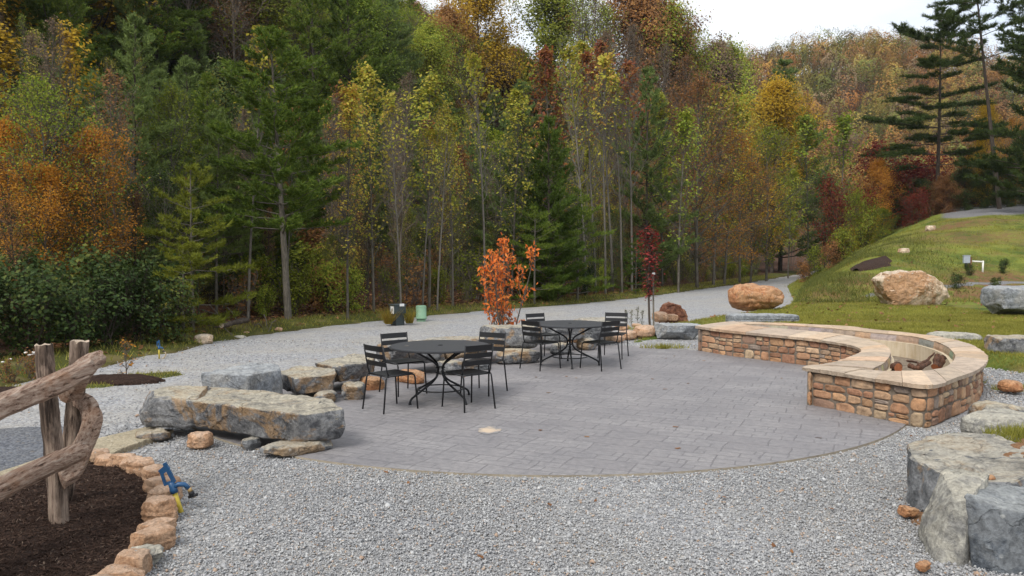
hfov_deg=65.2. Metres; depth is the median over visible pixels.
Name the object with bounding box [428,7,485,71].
tulip tree
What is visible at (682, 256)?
sapling
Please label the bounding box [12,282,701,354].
fallen leaves
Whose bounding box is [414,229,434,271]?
sapling
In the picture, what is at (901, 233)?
grass
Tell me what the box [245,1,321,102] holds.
pine tree
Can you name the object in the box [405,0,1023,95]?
sky
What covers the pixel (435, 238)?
sapling
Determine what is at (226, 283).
sapling
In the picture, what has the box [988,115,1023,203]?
maple tree
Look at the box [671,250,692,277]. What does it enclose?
sapling
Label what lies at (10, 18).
maple tree
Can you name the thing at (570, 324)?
patio table
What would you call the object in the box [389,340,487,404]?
patio table
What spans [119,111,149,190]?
pine tree
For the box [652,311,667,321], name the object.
edging stone
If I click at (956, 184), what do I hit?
maple tree
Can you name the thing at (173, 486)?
yard hydrant
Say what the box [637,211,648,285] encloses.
sapling
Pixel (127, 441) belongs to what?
flagstone
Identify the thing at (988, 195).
maple tree
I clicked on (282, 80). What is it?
pine tree
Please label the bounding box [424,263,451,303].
shrub
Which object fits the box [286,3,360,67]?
pine tree
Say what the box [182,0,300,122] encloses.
maple tree
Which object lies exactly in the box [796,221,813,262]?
maple tree
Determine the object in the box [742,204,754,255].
bare tree
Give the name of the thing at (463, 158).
tulip tree
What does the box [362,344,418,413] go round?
patio chair
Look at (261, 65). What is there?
tulip tree
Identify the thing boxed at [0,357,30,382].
rose bush
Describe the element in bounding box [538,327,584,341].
boulder
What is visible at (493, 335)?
patio chair
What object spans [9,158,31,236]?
sapling
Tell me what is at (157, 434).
stone
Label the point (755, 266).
shrub
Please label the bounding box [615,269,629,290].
shrub
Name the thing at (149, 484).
edging stone
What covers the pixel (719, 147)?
tulip tree
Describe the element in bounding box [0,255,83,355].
shrub
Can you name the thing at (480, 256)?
sapling
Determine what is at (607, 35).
bare tree
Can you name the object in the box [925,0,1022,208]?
pine tree
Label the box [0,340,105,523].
rail fence
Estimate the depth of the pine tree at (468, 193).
41.82 m
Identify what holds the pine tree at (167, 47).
on the ground at (296, 326)
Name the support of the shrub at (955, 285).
on the grass bank
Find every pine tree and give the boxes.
[0,0,92,60]
[0,0,147,131]
[0,9,76,86]
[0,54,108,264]
[9,0,122,135]
[17,47,99,234]
[40,69,146,221]
[47,70,106,214]
[67,11,209,290]
[68,5,209,99]
[69,98,145,262]
[88,1,173,113]
[90,0,253,131]
[94,0,179,109]
[117,67,219,285]
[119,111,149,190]
[123,53,265,293]
[133,77,187,205]
[133,161,259,332]
[140,235,220,335]
[141,87,214,276]
[146,0,211,75]
[157,0,228,87]
[160,106,270,314]
[169,71,272,303]
[171,22,212,143]
[179,76,209,133]
[185,23,365,318]
[224,98,300,288]
[224,116,303,283]
[226,80,284,233]
[229,40,268,122]
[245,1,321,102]
[248,96,314,260]
[252,72,305,207]
[258,0,390,220]
[267,120,309,221]
[284,94,346,253]
[285,71,318,136]
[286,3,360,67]
[300,137,336,229]
[302,0,416,204]
[303,69,324,116]
[306,110,336,218]
[312,115,363,222]
[343,99,398,256]
[356,0,434,164]
[358,0,435,150]
[362,131,412,233]
[385,113,462,264]
[389,95,438,215]
[396,116,422,229]
[401,0,424,22]
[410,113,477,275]
[412,140,444,252]
[429,94,457,174]
[431,88,465,159]
[444,127,487,252]
[444,169,480,276]
[459,78,565,293]
[462,149,484,236]
[466,129,484,179]
[471,141,528,242]
[472,102,496,166]
[475,91,511,149]
[477,135,515,222]
[501,205,564,303]
[509,114,593,300]
[538,186,616,299]
[553,136,591,265]
[583,180,601,231]
[600,66,699,285]
[615,238,655,293]
[664,167,693,260]
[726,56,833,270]
[860,1,1011,214]
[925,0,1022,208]
[956,13,1023,200]
[988,0,1023,77]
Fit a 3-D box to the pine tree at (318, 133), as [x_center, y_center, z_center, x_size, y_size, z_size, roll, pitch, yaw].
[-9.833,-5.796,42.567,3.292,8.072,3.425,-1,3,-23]
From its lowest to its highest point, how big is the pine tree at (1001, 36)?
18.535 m
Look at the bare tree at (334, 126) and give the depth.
27.39 m
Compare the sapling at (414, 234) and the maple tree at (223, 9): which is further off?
the maple tree at (223, 9)
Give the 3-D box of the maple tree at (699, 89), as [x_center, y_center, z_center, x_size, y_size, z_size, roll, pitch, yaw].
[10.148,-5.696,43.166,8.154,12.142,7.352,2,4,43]
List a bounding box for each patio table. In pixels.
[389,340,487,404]
[536,320,606,368]
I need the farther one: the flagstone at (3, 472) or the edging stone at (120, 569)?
the flagstone at (3, 472)
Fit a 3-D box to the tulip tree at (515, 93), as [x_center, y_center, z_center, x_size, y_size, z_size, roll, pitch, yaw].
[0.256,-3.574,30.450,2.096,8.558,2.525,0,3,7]
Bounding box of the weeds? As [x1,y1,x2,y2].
[790,230,980,303]
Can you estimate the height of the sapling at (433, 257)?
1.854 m
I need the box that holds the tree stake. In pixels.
[652,272,654,325]
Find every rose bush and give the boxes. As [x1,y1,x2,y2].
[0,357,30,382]
[17,347,35,379]
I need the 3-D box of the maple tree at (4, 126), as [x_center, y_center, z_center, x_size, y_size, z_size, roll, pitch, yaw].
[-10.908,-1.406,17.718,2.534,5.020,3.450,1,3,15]
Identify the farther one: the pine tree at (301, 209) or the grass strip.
the pine tree at (301, 209)
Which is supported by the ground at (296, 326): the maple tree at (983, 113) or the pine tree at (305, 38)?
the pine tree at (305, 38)
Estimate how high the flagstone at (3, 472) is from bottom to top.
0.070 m
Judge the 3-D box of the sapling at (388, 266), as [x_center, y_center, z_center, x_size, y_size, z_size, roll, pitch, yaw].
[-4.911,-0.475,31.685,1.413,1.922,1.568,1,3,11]
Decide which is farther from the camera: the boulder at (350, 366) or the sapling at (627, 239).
the sapling at (627, 239)
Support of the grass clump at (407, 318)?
on the gravel road
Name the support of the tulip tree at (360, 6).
on the ground at (296, 326)
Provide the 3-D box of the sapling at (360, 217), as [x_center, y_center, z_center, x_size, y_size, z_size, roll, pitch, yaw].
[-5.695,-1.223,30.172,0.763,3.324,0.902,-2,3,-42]
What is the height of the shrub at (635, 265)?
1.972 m
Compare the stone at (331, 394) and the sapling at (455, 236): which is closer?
the stone at (331, 394)
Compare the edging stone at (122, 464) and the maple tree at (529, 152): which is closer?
the edging stone at (122, 464)
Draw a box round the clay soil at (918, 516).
[910,511,923,525]
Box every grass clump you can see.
[370,304,406,323]
[397,308,422,322]
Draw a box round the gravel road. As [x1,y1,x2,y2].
[0,271,1023,575]
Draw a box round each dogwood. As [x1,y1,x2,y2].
[807,159,885,259]
[845,131,958,230]
[890,142,967,213]
[894,184,936,228]
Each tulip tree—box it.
[0,23,63,244]
[15,12,101,229]
[159,1,203,69]
[229,25,286,318]
[273,103,305,265]
[306,0,425,150]
[308,78,385,319]
[314,79,366,233]
[319,136,365,261]
[329,60,403,310]
[332,0,399,105]
[373,89,414,303]
[374,106,386,166]
[388,65,474,306]
[413,127,445,304]
[415,116,450,296]
[420,99,482,304]
[423,112,458,309]
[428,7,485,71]
[431,137,474,290]
[442,140,479,275]
[450,49,511,305]
[461,108,476,150]
[466,120,508,278]
[487,128,519,256]
[490,81,544,296]
[523,44,584,216]
[549,41,604,287]
[557,31,617,264]
[565,45,612,292]
[565,128,615,256]
[570,50,625,293]
[577,176,595,239]
[584,35,632,290]
[585,140,609,271]
[589,161,624,260]
[593,68,644,292]
[595,145,611,217]
[609,57,652,290]
[623,163,650,233]
[632,89,687,285]
[645,104,711,292]
[680,174,707,275]
[688,77,757,284]
[693,190,706,260]
[702,167,731,277]
[706,96,784,281]
[770,166,812,277]
[776,110,832,275]
[786,210,800,260]
[811,110,888,254]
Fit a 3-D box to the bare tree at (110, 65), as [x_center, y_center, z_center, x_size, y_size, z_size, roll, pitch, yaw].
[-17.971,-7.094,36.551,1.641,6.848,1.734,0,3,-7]
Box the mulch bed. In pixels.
[0,463,147,575]
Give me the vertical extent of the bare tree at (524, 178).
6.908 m
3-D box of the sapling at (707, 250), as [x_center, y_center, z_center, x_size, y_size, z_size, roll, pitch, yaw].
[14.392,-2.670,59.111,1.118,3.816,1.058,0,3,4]
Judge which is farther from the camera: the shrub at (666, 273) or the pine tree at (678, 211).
the pine tree at (678, 211)
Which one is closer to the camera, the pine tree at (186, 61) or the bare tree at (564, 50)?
the pine tree at (186, 61)
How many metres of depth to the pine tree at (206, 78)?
24.62 m
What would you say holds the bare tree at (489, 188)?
on the ground at (296, 326)
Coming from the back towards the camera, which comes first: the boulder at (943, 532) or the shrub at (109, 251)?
the shrub at (109, 251)
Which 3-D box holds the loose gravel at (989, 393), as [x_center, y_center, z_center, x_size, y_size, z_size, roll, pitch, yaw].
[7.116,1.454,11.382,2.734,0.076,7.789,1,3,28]
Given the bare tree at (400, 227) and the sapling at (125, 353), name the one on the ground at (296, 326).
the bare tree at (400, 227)
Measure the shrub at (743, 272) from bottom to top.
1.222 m
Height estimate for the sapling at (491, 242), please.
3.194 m
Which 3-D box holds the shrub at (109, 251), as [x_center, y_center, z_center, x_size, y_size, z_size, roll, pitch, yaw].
[-8.734,0.184,17.870,1.937,2.371,2.226,-1,3,-27]
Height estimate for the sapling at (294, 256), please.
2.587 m
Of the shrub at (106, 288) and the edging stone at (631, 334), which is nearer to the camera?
the shrub at (106, 288)
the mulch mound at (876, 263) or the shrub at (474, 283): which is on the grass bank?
the mulch mound at (876, 263)
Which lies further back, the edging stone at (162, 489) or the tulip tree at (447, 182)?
the tulip tree at (447, 182)
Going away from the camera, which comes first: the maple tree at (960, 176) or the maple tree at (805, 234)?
the maple tree at (960, 176)
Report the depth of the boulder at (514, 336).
14.31 m
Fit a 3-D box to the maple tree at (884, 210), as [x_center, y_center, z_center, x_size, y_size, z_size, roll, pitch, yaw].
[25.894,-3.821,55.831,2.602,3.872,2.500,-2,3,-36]
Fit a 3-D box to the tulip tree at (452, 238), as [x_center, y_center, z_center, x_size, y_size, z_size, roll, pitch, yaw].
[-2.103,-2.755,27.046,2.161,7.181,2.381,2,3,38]
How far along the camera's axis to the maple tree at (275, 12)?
48.31 m
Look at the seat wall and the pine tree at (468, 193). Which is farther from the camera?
the pine tree at (468, 193)
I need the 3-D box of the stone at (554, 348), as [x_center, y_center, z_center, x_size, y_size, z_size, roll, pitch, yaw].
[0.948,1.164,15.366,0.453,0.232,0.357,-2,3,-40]
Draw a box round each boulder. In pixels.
[139,385,210,428]
[186,387,345,441]
[201,362,282,393]
[281,365,336,393]
[315,353,374,381]
[376,340,444,364]
[425,336,486,358]
[480,324,539,348]
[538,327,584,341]
[574,317,612,340]
[654,323,700,339]
[659,302,688,322]
[725,313,798,322]
[728,283,783,310]
[871,270,949,305]
[906,432,1023,511]
[918,467,989,566]
[926,331,982,340]
[960,408,1023,440]
[964,483,1023,575]
[967,400,1023,414]
[980,285,1023,314]
[984,334,1023,353]
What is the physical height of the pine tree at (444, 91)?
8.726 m
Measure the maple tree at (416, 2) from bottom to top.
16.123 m
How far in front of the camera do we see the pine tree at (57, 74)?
28.60 m
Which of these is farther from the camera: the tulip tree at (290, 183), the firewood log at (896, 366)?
the tulip tree at (290, 183)
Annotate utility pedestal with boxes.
[415,305,426,321]
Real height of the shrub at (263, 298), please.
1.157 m
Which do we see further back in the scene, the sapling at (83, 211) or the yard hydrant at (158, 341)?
the sapling at (83, 211)
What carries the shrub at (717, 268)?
on the ground at (296, 326)
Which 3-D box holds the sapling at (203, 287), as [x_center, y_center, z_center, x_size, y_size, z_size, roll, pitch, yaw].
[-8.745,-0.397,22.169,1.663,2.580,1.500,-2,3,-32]
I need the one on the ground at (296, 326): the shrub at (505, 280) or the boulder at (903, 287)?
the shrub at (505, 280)
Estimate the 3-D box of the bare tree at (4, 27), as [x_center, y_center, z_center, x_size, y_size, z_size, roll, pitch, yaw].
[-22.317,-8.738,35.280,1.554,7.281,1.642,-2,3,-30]
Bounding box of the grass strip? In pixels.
[16,372,182,388]
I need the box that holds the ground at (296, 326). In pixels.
[0,52,1023,386]
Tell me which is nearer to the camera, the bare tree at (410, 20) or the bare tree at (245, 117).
the bare tree at (245, 117)
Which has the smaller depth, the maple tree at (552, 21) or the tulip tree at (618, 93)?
the tulip tree at (618, 93)
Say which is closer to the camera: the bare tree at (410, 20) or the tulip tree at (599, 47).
the tulip tree at (599, 47)
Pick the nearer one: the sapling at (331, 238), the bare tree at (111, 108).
the bare tree at (111, 108)
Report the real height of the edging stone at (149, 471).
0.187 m
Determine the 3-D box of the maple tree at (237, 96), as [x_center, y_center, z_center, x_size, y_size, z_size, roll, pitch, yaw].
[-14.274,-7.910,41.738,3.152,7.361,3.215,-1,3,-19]
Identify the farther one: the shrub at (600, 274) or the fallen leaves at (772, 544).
the shrub at (600, 274)
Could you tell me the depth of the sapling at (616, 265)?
40.12 m
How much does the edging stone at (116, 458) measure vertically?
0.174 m
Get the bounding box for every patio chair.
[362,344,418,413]
[379,332,426,396]
[441,343,495,412]
[460,332,507,395]
[519,320,560,370]
[526,313,561,359]
[580,320,621,371]
[597,312,628,359]
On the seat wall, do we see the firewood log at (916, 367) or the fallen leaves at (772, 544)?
the firewood log at (916, 367)
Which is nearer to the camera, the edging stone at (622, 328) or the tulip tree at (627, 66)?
the edging stone at (622, 328)
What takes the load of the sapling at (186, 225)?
on the ground at (296, 326)
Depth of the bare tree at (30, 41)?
24.48 m
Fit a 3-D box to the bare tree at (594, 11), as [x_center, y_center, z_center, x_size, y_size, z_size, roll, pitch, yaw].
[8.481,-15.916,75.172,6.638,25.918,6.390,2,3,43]
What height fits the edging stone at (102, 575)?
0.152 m
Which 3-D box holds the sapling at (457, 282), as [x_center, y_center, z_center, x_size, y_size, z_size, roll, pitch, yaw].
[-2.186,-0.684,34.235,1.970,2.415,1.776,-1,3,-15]
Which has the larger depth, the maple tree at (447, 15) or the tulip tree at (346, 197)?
the maple tree at (447, 15)
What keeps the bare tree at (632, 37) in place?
on the ground at (296, 326)
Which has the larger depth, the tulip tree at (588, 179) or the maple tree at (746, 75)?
the maple tree at (746, 75)
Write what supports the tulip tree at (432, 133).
on the ground at (296, 326)
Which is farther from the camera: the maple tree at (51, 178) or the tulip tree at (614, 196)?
the tulip tree at (614, 196)
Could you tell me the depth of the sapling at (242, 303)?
22.14 m
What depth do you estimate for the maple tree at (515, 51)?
83.75 m
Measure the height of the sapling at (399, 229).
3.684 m
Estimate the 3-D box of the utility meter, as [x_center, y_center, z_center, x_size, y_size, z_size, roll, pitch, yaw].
[18.821,-0.933,32.632,0.798,0.812,0.170,1,3,12]
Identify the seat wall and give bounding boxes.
[695,321,987,427]
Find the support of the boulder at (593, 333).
on the stone patio
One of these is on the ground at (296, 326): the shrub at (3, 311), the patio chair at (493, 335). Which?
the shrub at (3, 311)
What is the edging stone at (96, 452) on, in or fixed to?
on the gravel road
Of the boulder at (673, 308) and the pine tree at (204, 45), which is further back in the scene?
the pine tree at (204, 45)
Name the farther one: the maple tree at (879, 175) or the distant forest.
the distant forest
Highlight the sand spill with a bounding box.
[477,426,501,433]
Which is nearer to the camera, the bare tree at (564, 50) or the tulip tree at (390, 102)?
the tulip tree at (390, 102)
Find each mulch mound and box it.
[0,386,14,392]
[88,374,164,385]
[849,256,891,271]
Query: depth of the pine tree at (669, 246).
40.07 m
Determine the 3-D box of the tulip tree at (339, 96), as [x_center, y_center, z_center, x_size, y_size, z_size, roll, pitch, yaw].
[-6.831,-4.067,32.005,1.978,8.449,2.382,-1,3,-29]
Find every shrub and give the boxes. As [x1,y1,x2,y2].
[0,238,60,344]
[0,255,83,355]
[0,263,36,355]
[1,245,88,342]
[27,269,113,349]
[54,239,144,341]
[70,261,159,346]
[79,244,167,333]
[96,254,183,343]
[131,271,205,343]
[139,243,210,329]
[251,284,277,316]
[272,262,319,315]
[297,255,351,312]
[334,258,375,311]
[371,266,396,303]
[386,279,409,303]
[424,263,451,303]
[466,269,486,299]
[490,262,514,296]
[573,263,599,294]
[593,265,610,287]
[596,258,618,284]
[602,266,619,287]
[602,270,619,291]
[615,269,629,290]
[626,256,647,288]
[656,268,669,282]
[669,266,681,284]
[709,256,721,278]
[716,269,723,278]
[723,259,736,278]
[736,256,748,271]
[737,265,747,277]
[744,265,749,275]
[748,256,762,275]
[749,257,760,274]
[793,259,811,281]
[804,243,830,276]
[815,238,844,268]
[823,224,859,263]
[949,272,966,288]
[962,263,974,275]
[988,276,1001,285]
[996,258,1012,273]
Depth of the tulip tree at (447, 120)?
25.65 m
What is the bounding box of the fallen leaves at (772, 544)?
[283,435,911,558]
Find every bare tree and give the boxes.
[0,8,24,164]
[0,70,14,168]
[2,31,67,194]
[6,54,53,244]
[8,27,55,145]
[11,14,33,150]
[12,14,81,245]
[71,2,107,40]
[80,68,152,260]
[97,56,127,179]
[102,0,173,65]
[109,105,150,248]
[131,42,151,129]
[158,0,220,75]
[201,0,283,86]
[215,107,261,304]
[281,0,323,74]
[288,0,310,85]
[295,3,344,97]
[305,95,351,248]
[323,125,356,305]
[366,134,384,262]
[373,89,419,292]
[375,69,430,301]
[384,100,411,253]
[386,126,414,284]
[390,16,423,82]
[400,5,427,96]
[418,7,438,58]
[444,30,493,151]
[464,71,482,160]
[482,141,508,249]
[517,149,531,239]
[523,71,546,134]
[532,148,561,220]
[536,85,565,148]
[550,0,618,186]
[552,151,572,284]
[553,19,580,124]
[577,27,635,214]
[578,0,627,181]
[585,0,638,188]
[598,18,657,229]
[599,142,620,237]
[609,164,625,282]
[618,180,629,244]
[631,41,681,203]
[632,176,644,246]
[640,148,666,278]
[663,48,704,183]
[666,53,706,200]
[667,191,688,268]
[676,33,714,179]
[685,38,721,258]
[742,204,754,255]
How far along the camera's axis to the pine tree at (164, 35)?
45.74 m
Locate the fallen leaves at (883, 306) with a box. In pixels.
[711,251,1021,330]
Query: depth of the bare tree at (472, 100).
69.43 m
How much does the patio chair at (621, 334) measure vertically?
0.818 m
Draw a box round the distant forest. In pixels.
[674,25,1023,213]
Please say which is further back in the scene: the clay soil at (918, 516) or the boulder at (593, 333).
the boulder at (593, 333)
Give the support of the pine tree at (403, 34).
on the ground at (296, 326)
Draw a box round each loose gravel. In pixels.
[7,339,697,415]
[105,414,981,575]
[895,367,1023,435]
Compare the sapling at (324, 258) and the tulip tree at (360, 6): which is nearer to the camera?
the sapling at (324, 258)
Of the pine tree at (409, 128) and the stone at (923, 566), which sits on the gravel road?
the stone at (923, 566)
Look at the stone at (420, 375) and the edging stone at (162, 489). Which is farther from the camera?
the stone at (420, 375)
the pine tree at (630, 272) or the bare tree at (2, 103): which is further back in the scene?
the pine tree at (630, 272)
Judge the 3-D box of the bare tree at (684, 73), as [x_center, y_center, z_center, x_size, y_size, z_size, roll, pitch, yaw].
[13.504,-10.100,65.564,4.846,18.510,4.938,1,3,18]
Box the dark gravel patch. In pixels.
[0,427,62,470]
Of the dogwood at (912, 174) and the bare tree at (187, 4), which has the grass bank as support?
the dogwood at (912, 174)
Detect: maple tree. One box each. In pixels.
[0,0,40,79]
[0,4,23,110]
[0,68,160,276]
[0,110,74,329]
[0,155,103,301]
[5,1,102,100]
[9,0,188,117]
[33,119,155,287]
[107,75,248,312]
[177,0,224,70]
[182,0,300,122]
[186,52,283,242]
[196,0,345,98]
[227,75,244,151]
[391,0,434,81]
[392,11,437,103]
[399,13,475,130]
[404,0,427,14]
[411,0,495,146]
[424,0,537,169]
[465,24,502,85]
[471,58,544,168]
[483,39,544,113]
[492,0,612,172]
[504,40,539,115]
[506,127,534,219]
[558,0,696,213]
[588,186,618,254]
[600,0,732,212]
[616,160,643,240]
[620,0,730,238]
[625,67,783,287]
[631,157,678,277]
[675,122,785,284]
[689,30,763,234]
[701,32,778,259]
[717,157,794,282]
[720,121,817,280]
[724,67,827,272]
[795,172,860,267]
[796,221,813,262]
[852,157,907,242]
[867,207,902,241]
[875,184,925,231]
[899,176,944,221]
[924,173,966,214]
[945,166,985,210]
[945,167,977,209]
[949,151,994,209]
[953,94,1007,206]
[971,170,1004,209]
[984,162,1023,206]
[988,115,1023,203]
[1010,175,1023,204]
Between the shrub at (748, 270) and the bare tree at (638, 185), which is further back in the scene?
the shrub at (748, 270)
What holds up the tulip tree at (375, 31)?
on the ground at (296, 326)
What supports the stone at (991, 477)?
on the boulder at (930, 459)
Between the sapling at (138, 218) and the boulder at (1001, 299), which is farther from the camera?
the boulder at (1001, 299)
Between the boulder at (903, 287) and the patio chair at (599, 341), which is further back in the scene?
the boulder at (903, 287)
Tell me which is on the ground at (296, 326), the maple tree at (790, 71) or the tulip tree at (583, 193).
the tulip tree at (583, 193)
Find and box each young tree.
[834,212,886,253]
[835,186,892,253]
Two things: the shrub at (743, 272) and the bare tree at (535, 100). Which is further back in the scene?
the bare tree at (535, 100)
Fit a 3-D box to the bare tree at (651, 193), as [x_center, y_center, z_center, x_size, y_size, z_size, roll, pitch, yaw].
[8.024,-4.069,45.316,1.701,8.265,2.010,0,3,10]
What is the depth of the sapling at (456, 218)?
30.70 m
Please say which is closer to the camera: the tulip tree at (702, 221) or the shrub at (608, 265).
the shrub at (608, 265)
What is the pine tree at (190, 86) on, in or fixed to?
on the ground at (296, 326)
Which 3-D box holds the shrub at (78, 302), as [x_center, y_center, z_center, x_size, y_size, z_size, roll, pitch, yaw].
[-8.189,0.535,14.916,1.468,1.798,1.688,-2,3,-34]
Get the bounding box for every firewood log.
[890,361,902,370]
[907,361,931,369]
[917,352,934,365]
[931,353,940,368]
[939,355,946,367]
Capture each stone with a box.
[88,448,109,462]
[91,574,113,575]
[94,453,111,466]
[97,564,144,575]
[106,453,135,466]
[114,548,152,574]
[119,455,142,469]
[125,457,154,477]
[128,522,176,551]
[131,544,163,564]
[135,428,170,440]
[136,517,176,534]
[140,495,178,521]
[141,464,167,480]
[142,475,181,491]
[146,484,183,499]
[186,431,213,448]
[193,334,212,343]
[234,335,246,338]
[241,436,260,449]
[259,440,332,456]
[314,390,337,401]
[341,381,364,399]
[359,376,384,390]
[396,369,424,383]
[435,360,464,374]
[465,359,488,369]
[494,348,539,363]
[550,342,572,353]
[576,337,596,349]
[610,336,624,342]
[615,325,629,330]
[620,330,636,339]
[633,325,655,337]
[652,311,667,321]
[668,314,677,320]
[897,505,919,517]
[898,248,909,252]
[915,560,930,571]
[925,226,935,230]
[989,474,995,479]
[997,379,1023,392]
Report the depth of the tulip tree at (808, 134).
65.81 m
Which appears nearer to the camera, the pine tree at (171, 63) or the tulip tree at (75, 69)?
the tulip tree at (75, 69)
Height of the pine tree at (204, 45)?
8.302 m
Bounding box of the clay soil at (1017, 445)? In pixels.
[1003,439,1023,456]
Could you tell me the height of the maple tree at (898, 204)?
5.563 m
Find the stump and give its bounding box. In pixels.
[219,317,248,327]
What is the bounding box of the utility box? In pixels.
[388,304,406,325]
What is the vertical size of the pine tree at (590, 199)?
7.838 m
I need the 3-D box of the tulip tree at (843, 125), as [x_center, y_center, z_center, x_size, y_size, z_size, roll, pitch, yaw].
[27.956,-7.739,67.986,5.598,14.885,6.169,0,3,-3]
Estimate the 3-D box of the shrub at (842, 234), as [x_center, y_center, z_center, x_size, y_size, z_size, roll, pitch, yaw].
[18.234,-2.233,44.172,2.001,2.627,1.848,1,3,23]
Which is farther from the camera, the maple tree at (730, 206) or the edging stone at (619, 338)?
the maple tree at (730, 206)
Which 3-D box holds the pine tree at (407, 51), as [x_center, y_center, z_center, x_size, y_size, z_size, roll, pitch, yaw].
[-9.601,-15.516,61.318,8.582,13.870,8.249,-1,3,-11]
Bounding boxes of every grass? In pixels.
[1,369,182,388]
[88,324,689,462]
[782,214,1023,302]
[943,379,1023,442]
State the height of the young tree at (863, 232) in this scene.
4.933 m
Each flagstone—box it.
[0,458,38,475]
[93,427,173,453]
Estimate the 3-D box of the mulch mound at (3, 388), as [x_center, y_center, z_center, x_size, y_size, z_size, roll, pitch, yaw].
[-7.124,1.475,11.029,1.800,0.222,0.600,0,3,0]
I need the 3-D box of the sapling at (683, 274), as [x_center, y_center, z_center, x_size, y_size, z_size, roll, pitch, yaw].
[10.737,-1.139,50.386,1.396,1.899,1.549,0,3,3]
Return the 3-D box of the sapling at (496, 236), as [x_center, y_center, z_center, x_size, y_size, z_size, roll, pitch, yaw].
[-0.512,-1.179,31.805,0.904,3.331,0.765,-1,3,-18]
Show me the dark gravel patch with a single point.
(20, 445)
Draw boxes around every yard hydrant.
[157,340,166,358]
[158,462,197,512]
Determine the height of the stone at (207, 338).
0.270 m
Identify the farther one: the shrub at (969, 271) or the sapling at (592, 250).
the sapling at (592, 250)
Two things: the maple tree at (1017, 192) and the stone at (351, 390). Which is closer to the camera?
the stone at (351, 390)
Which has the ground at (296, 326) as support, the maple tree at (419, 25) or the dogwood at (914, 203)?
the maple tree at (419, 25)
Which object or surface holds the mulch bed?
on the gravel road
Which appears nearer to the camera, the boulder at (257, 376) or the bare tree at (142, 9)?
the boulder at (257, 376)
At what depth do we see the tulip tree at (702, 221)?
68.11 m
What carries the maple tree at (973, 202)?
on the grass bank
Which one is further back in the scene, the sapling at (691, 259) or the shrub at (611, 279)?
the sapling at (691, 259)
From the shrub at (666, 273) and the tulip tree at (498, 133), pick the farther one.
the shrub at (666, 273)
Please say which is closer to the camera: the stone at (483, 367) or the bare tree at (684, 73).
the stone at (483, 367)
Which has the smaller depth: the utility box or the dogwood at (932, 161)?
the utility box
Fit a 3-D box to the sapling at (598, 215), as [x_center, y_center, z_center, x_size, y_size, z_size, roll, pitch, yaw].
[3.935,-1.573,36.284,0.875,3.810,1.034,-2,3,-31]
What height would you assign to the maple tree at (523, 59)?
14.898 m
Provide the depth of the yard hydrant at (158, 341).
14.77 m
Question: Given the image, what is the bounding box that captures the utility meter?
[962,255,983,271]
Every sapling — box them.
[0,199,40,342]
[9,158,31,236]
[16,222,39,292]
[19,153,130,326]
[57,163,90,251]
[89,188,171,278]
[109,163,221,322]
[112,191,153,327]
[117,337,143,373]
[169,178,206,314]
[185,235,225,314]
[195,178,269,308]
[218,254,239,291]
[221,267,265,316]
[227,251,283,312]
[256,207,277,301]
[264,222,314,288]
[266,259,306,309]
[274,238,332,304]
[291,221,344,275]
[301,238,357,300]
[305,257,353,312]
[311,232,355,303]
[325,231,366,299]
[329,184,378,264]
[348,244,382,285]
[350,196,392,280]
[351,195,365,250]
[353,212,369,295]
[355,200,380,306]
[356,194,381,298]
[367,242,396,281]
[369,254,404,291]
[380,213,431,288]
[381,202,422,270]
[390,250,436,305]
[393,211,413,299]
[394,243,435,290]
[403,243,427,286]
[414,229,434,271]
[422,193,478,297]
[423,245,438,274]
[426,188,454,299]
[431,198,443,266]
[444,194,465,268]
[447,246,482,290]
[449,193,489,272]
[449,243,502,299]
[467,235,490,278]
[470,194,500,261]
[474,221,511,285]
[476,233,539,324]
[492,217,503,252]
[515,241,555,291]
[559,210,606,280]
[566,247,596,289]
[569,216,608,285]
[591,212,607,285]
[593,203,628,271]
[599,210,632,278]
[600,238,629,281]
[600,250,628,285]
[616,245,644,283]
[623,209,651,254]
[623,219,636,286]
[623,241,635,280]
[629,225,664,324]
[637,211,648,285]
[641,225,673,284]
[657,259,672,281]
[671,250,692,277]
[672,257,688,279]
[674,224,703,276]
[675,250,689,280]
[686,251,704,273]
[700,219,734,278]
[702,230,710,264]
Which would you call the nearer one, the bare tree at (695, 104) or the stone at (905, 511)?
the stone at (905, 511)
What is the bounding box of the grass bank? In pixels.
[635,204,1023,372]
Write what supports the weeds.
on the grass bank
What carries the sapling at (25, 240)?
on the ground at (296, 326)
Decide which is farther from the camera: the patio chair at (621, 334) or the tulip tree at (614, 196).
the tulip tree at (614, 196)
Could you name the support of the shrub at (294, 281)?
on the ground at (296, 326)
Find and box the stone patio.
[191,344,905,476]
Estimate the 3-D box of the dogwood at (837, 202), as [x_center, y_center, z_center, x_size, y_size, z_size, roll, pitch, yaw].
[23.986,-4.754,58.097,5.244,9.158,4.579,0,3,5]
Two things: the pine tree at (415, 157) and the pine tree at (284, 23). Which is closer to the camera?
the pine tree at (415, 157)
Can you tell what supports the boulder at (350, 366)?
on the stone at (373, 382)
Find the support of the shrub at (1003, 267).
on the grass bank
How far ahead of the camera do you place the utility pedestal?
22.65 m
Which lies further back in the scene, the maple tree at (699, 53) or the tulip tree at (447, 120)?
the maple tree at (699, 53)
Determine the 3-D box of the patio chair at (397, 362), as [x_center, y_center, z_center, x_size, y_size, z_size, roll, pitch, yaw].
[-1.512,1.045,11.094,0.481,0.818,0.531,-2,3,-38]
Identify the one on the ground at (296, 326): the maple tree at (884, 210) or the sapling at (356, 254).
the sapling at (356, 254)
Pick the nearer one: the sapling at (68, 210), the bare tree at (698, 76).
the sapling at (68, 210)

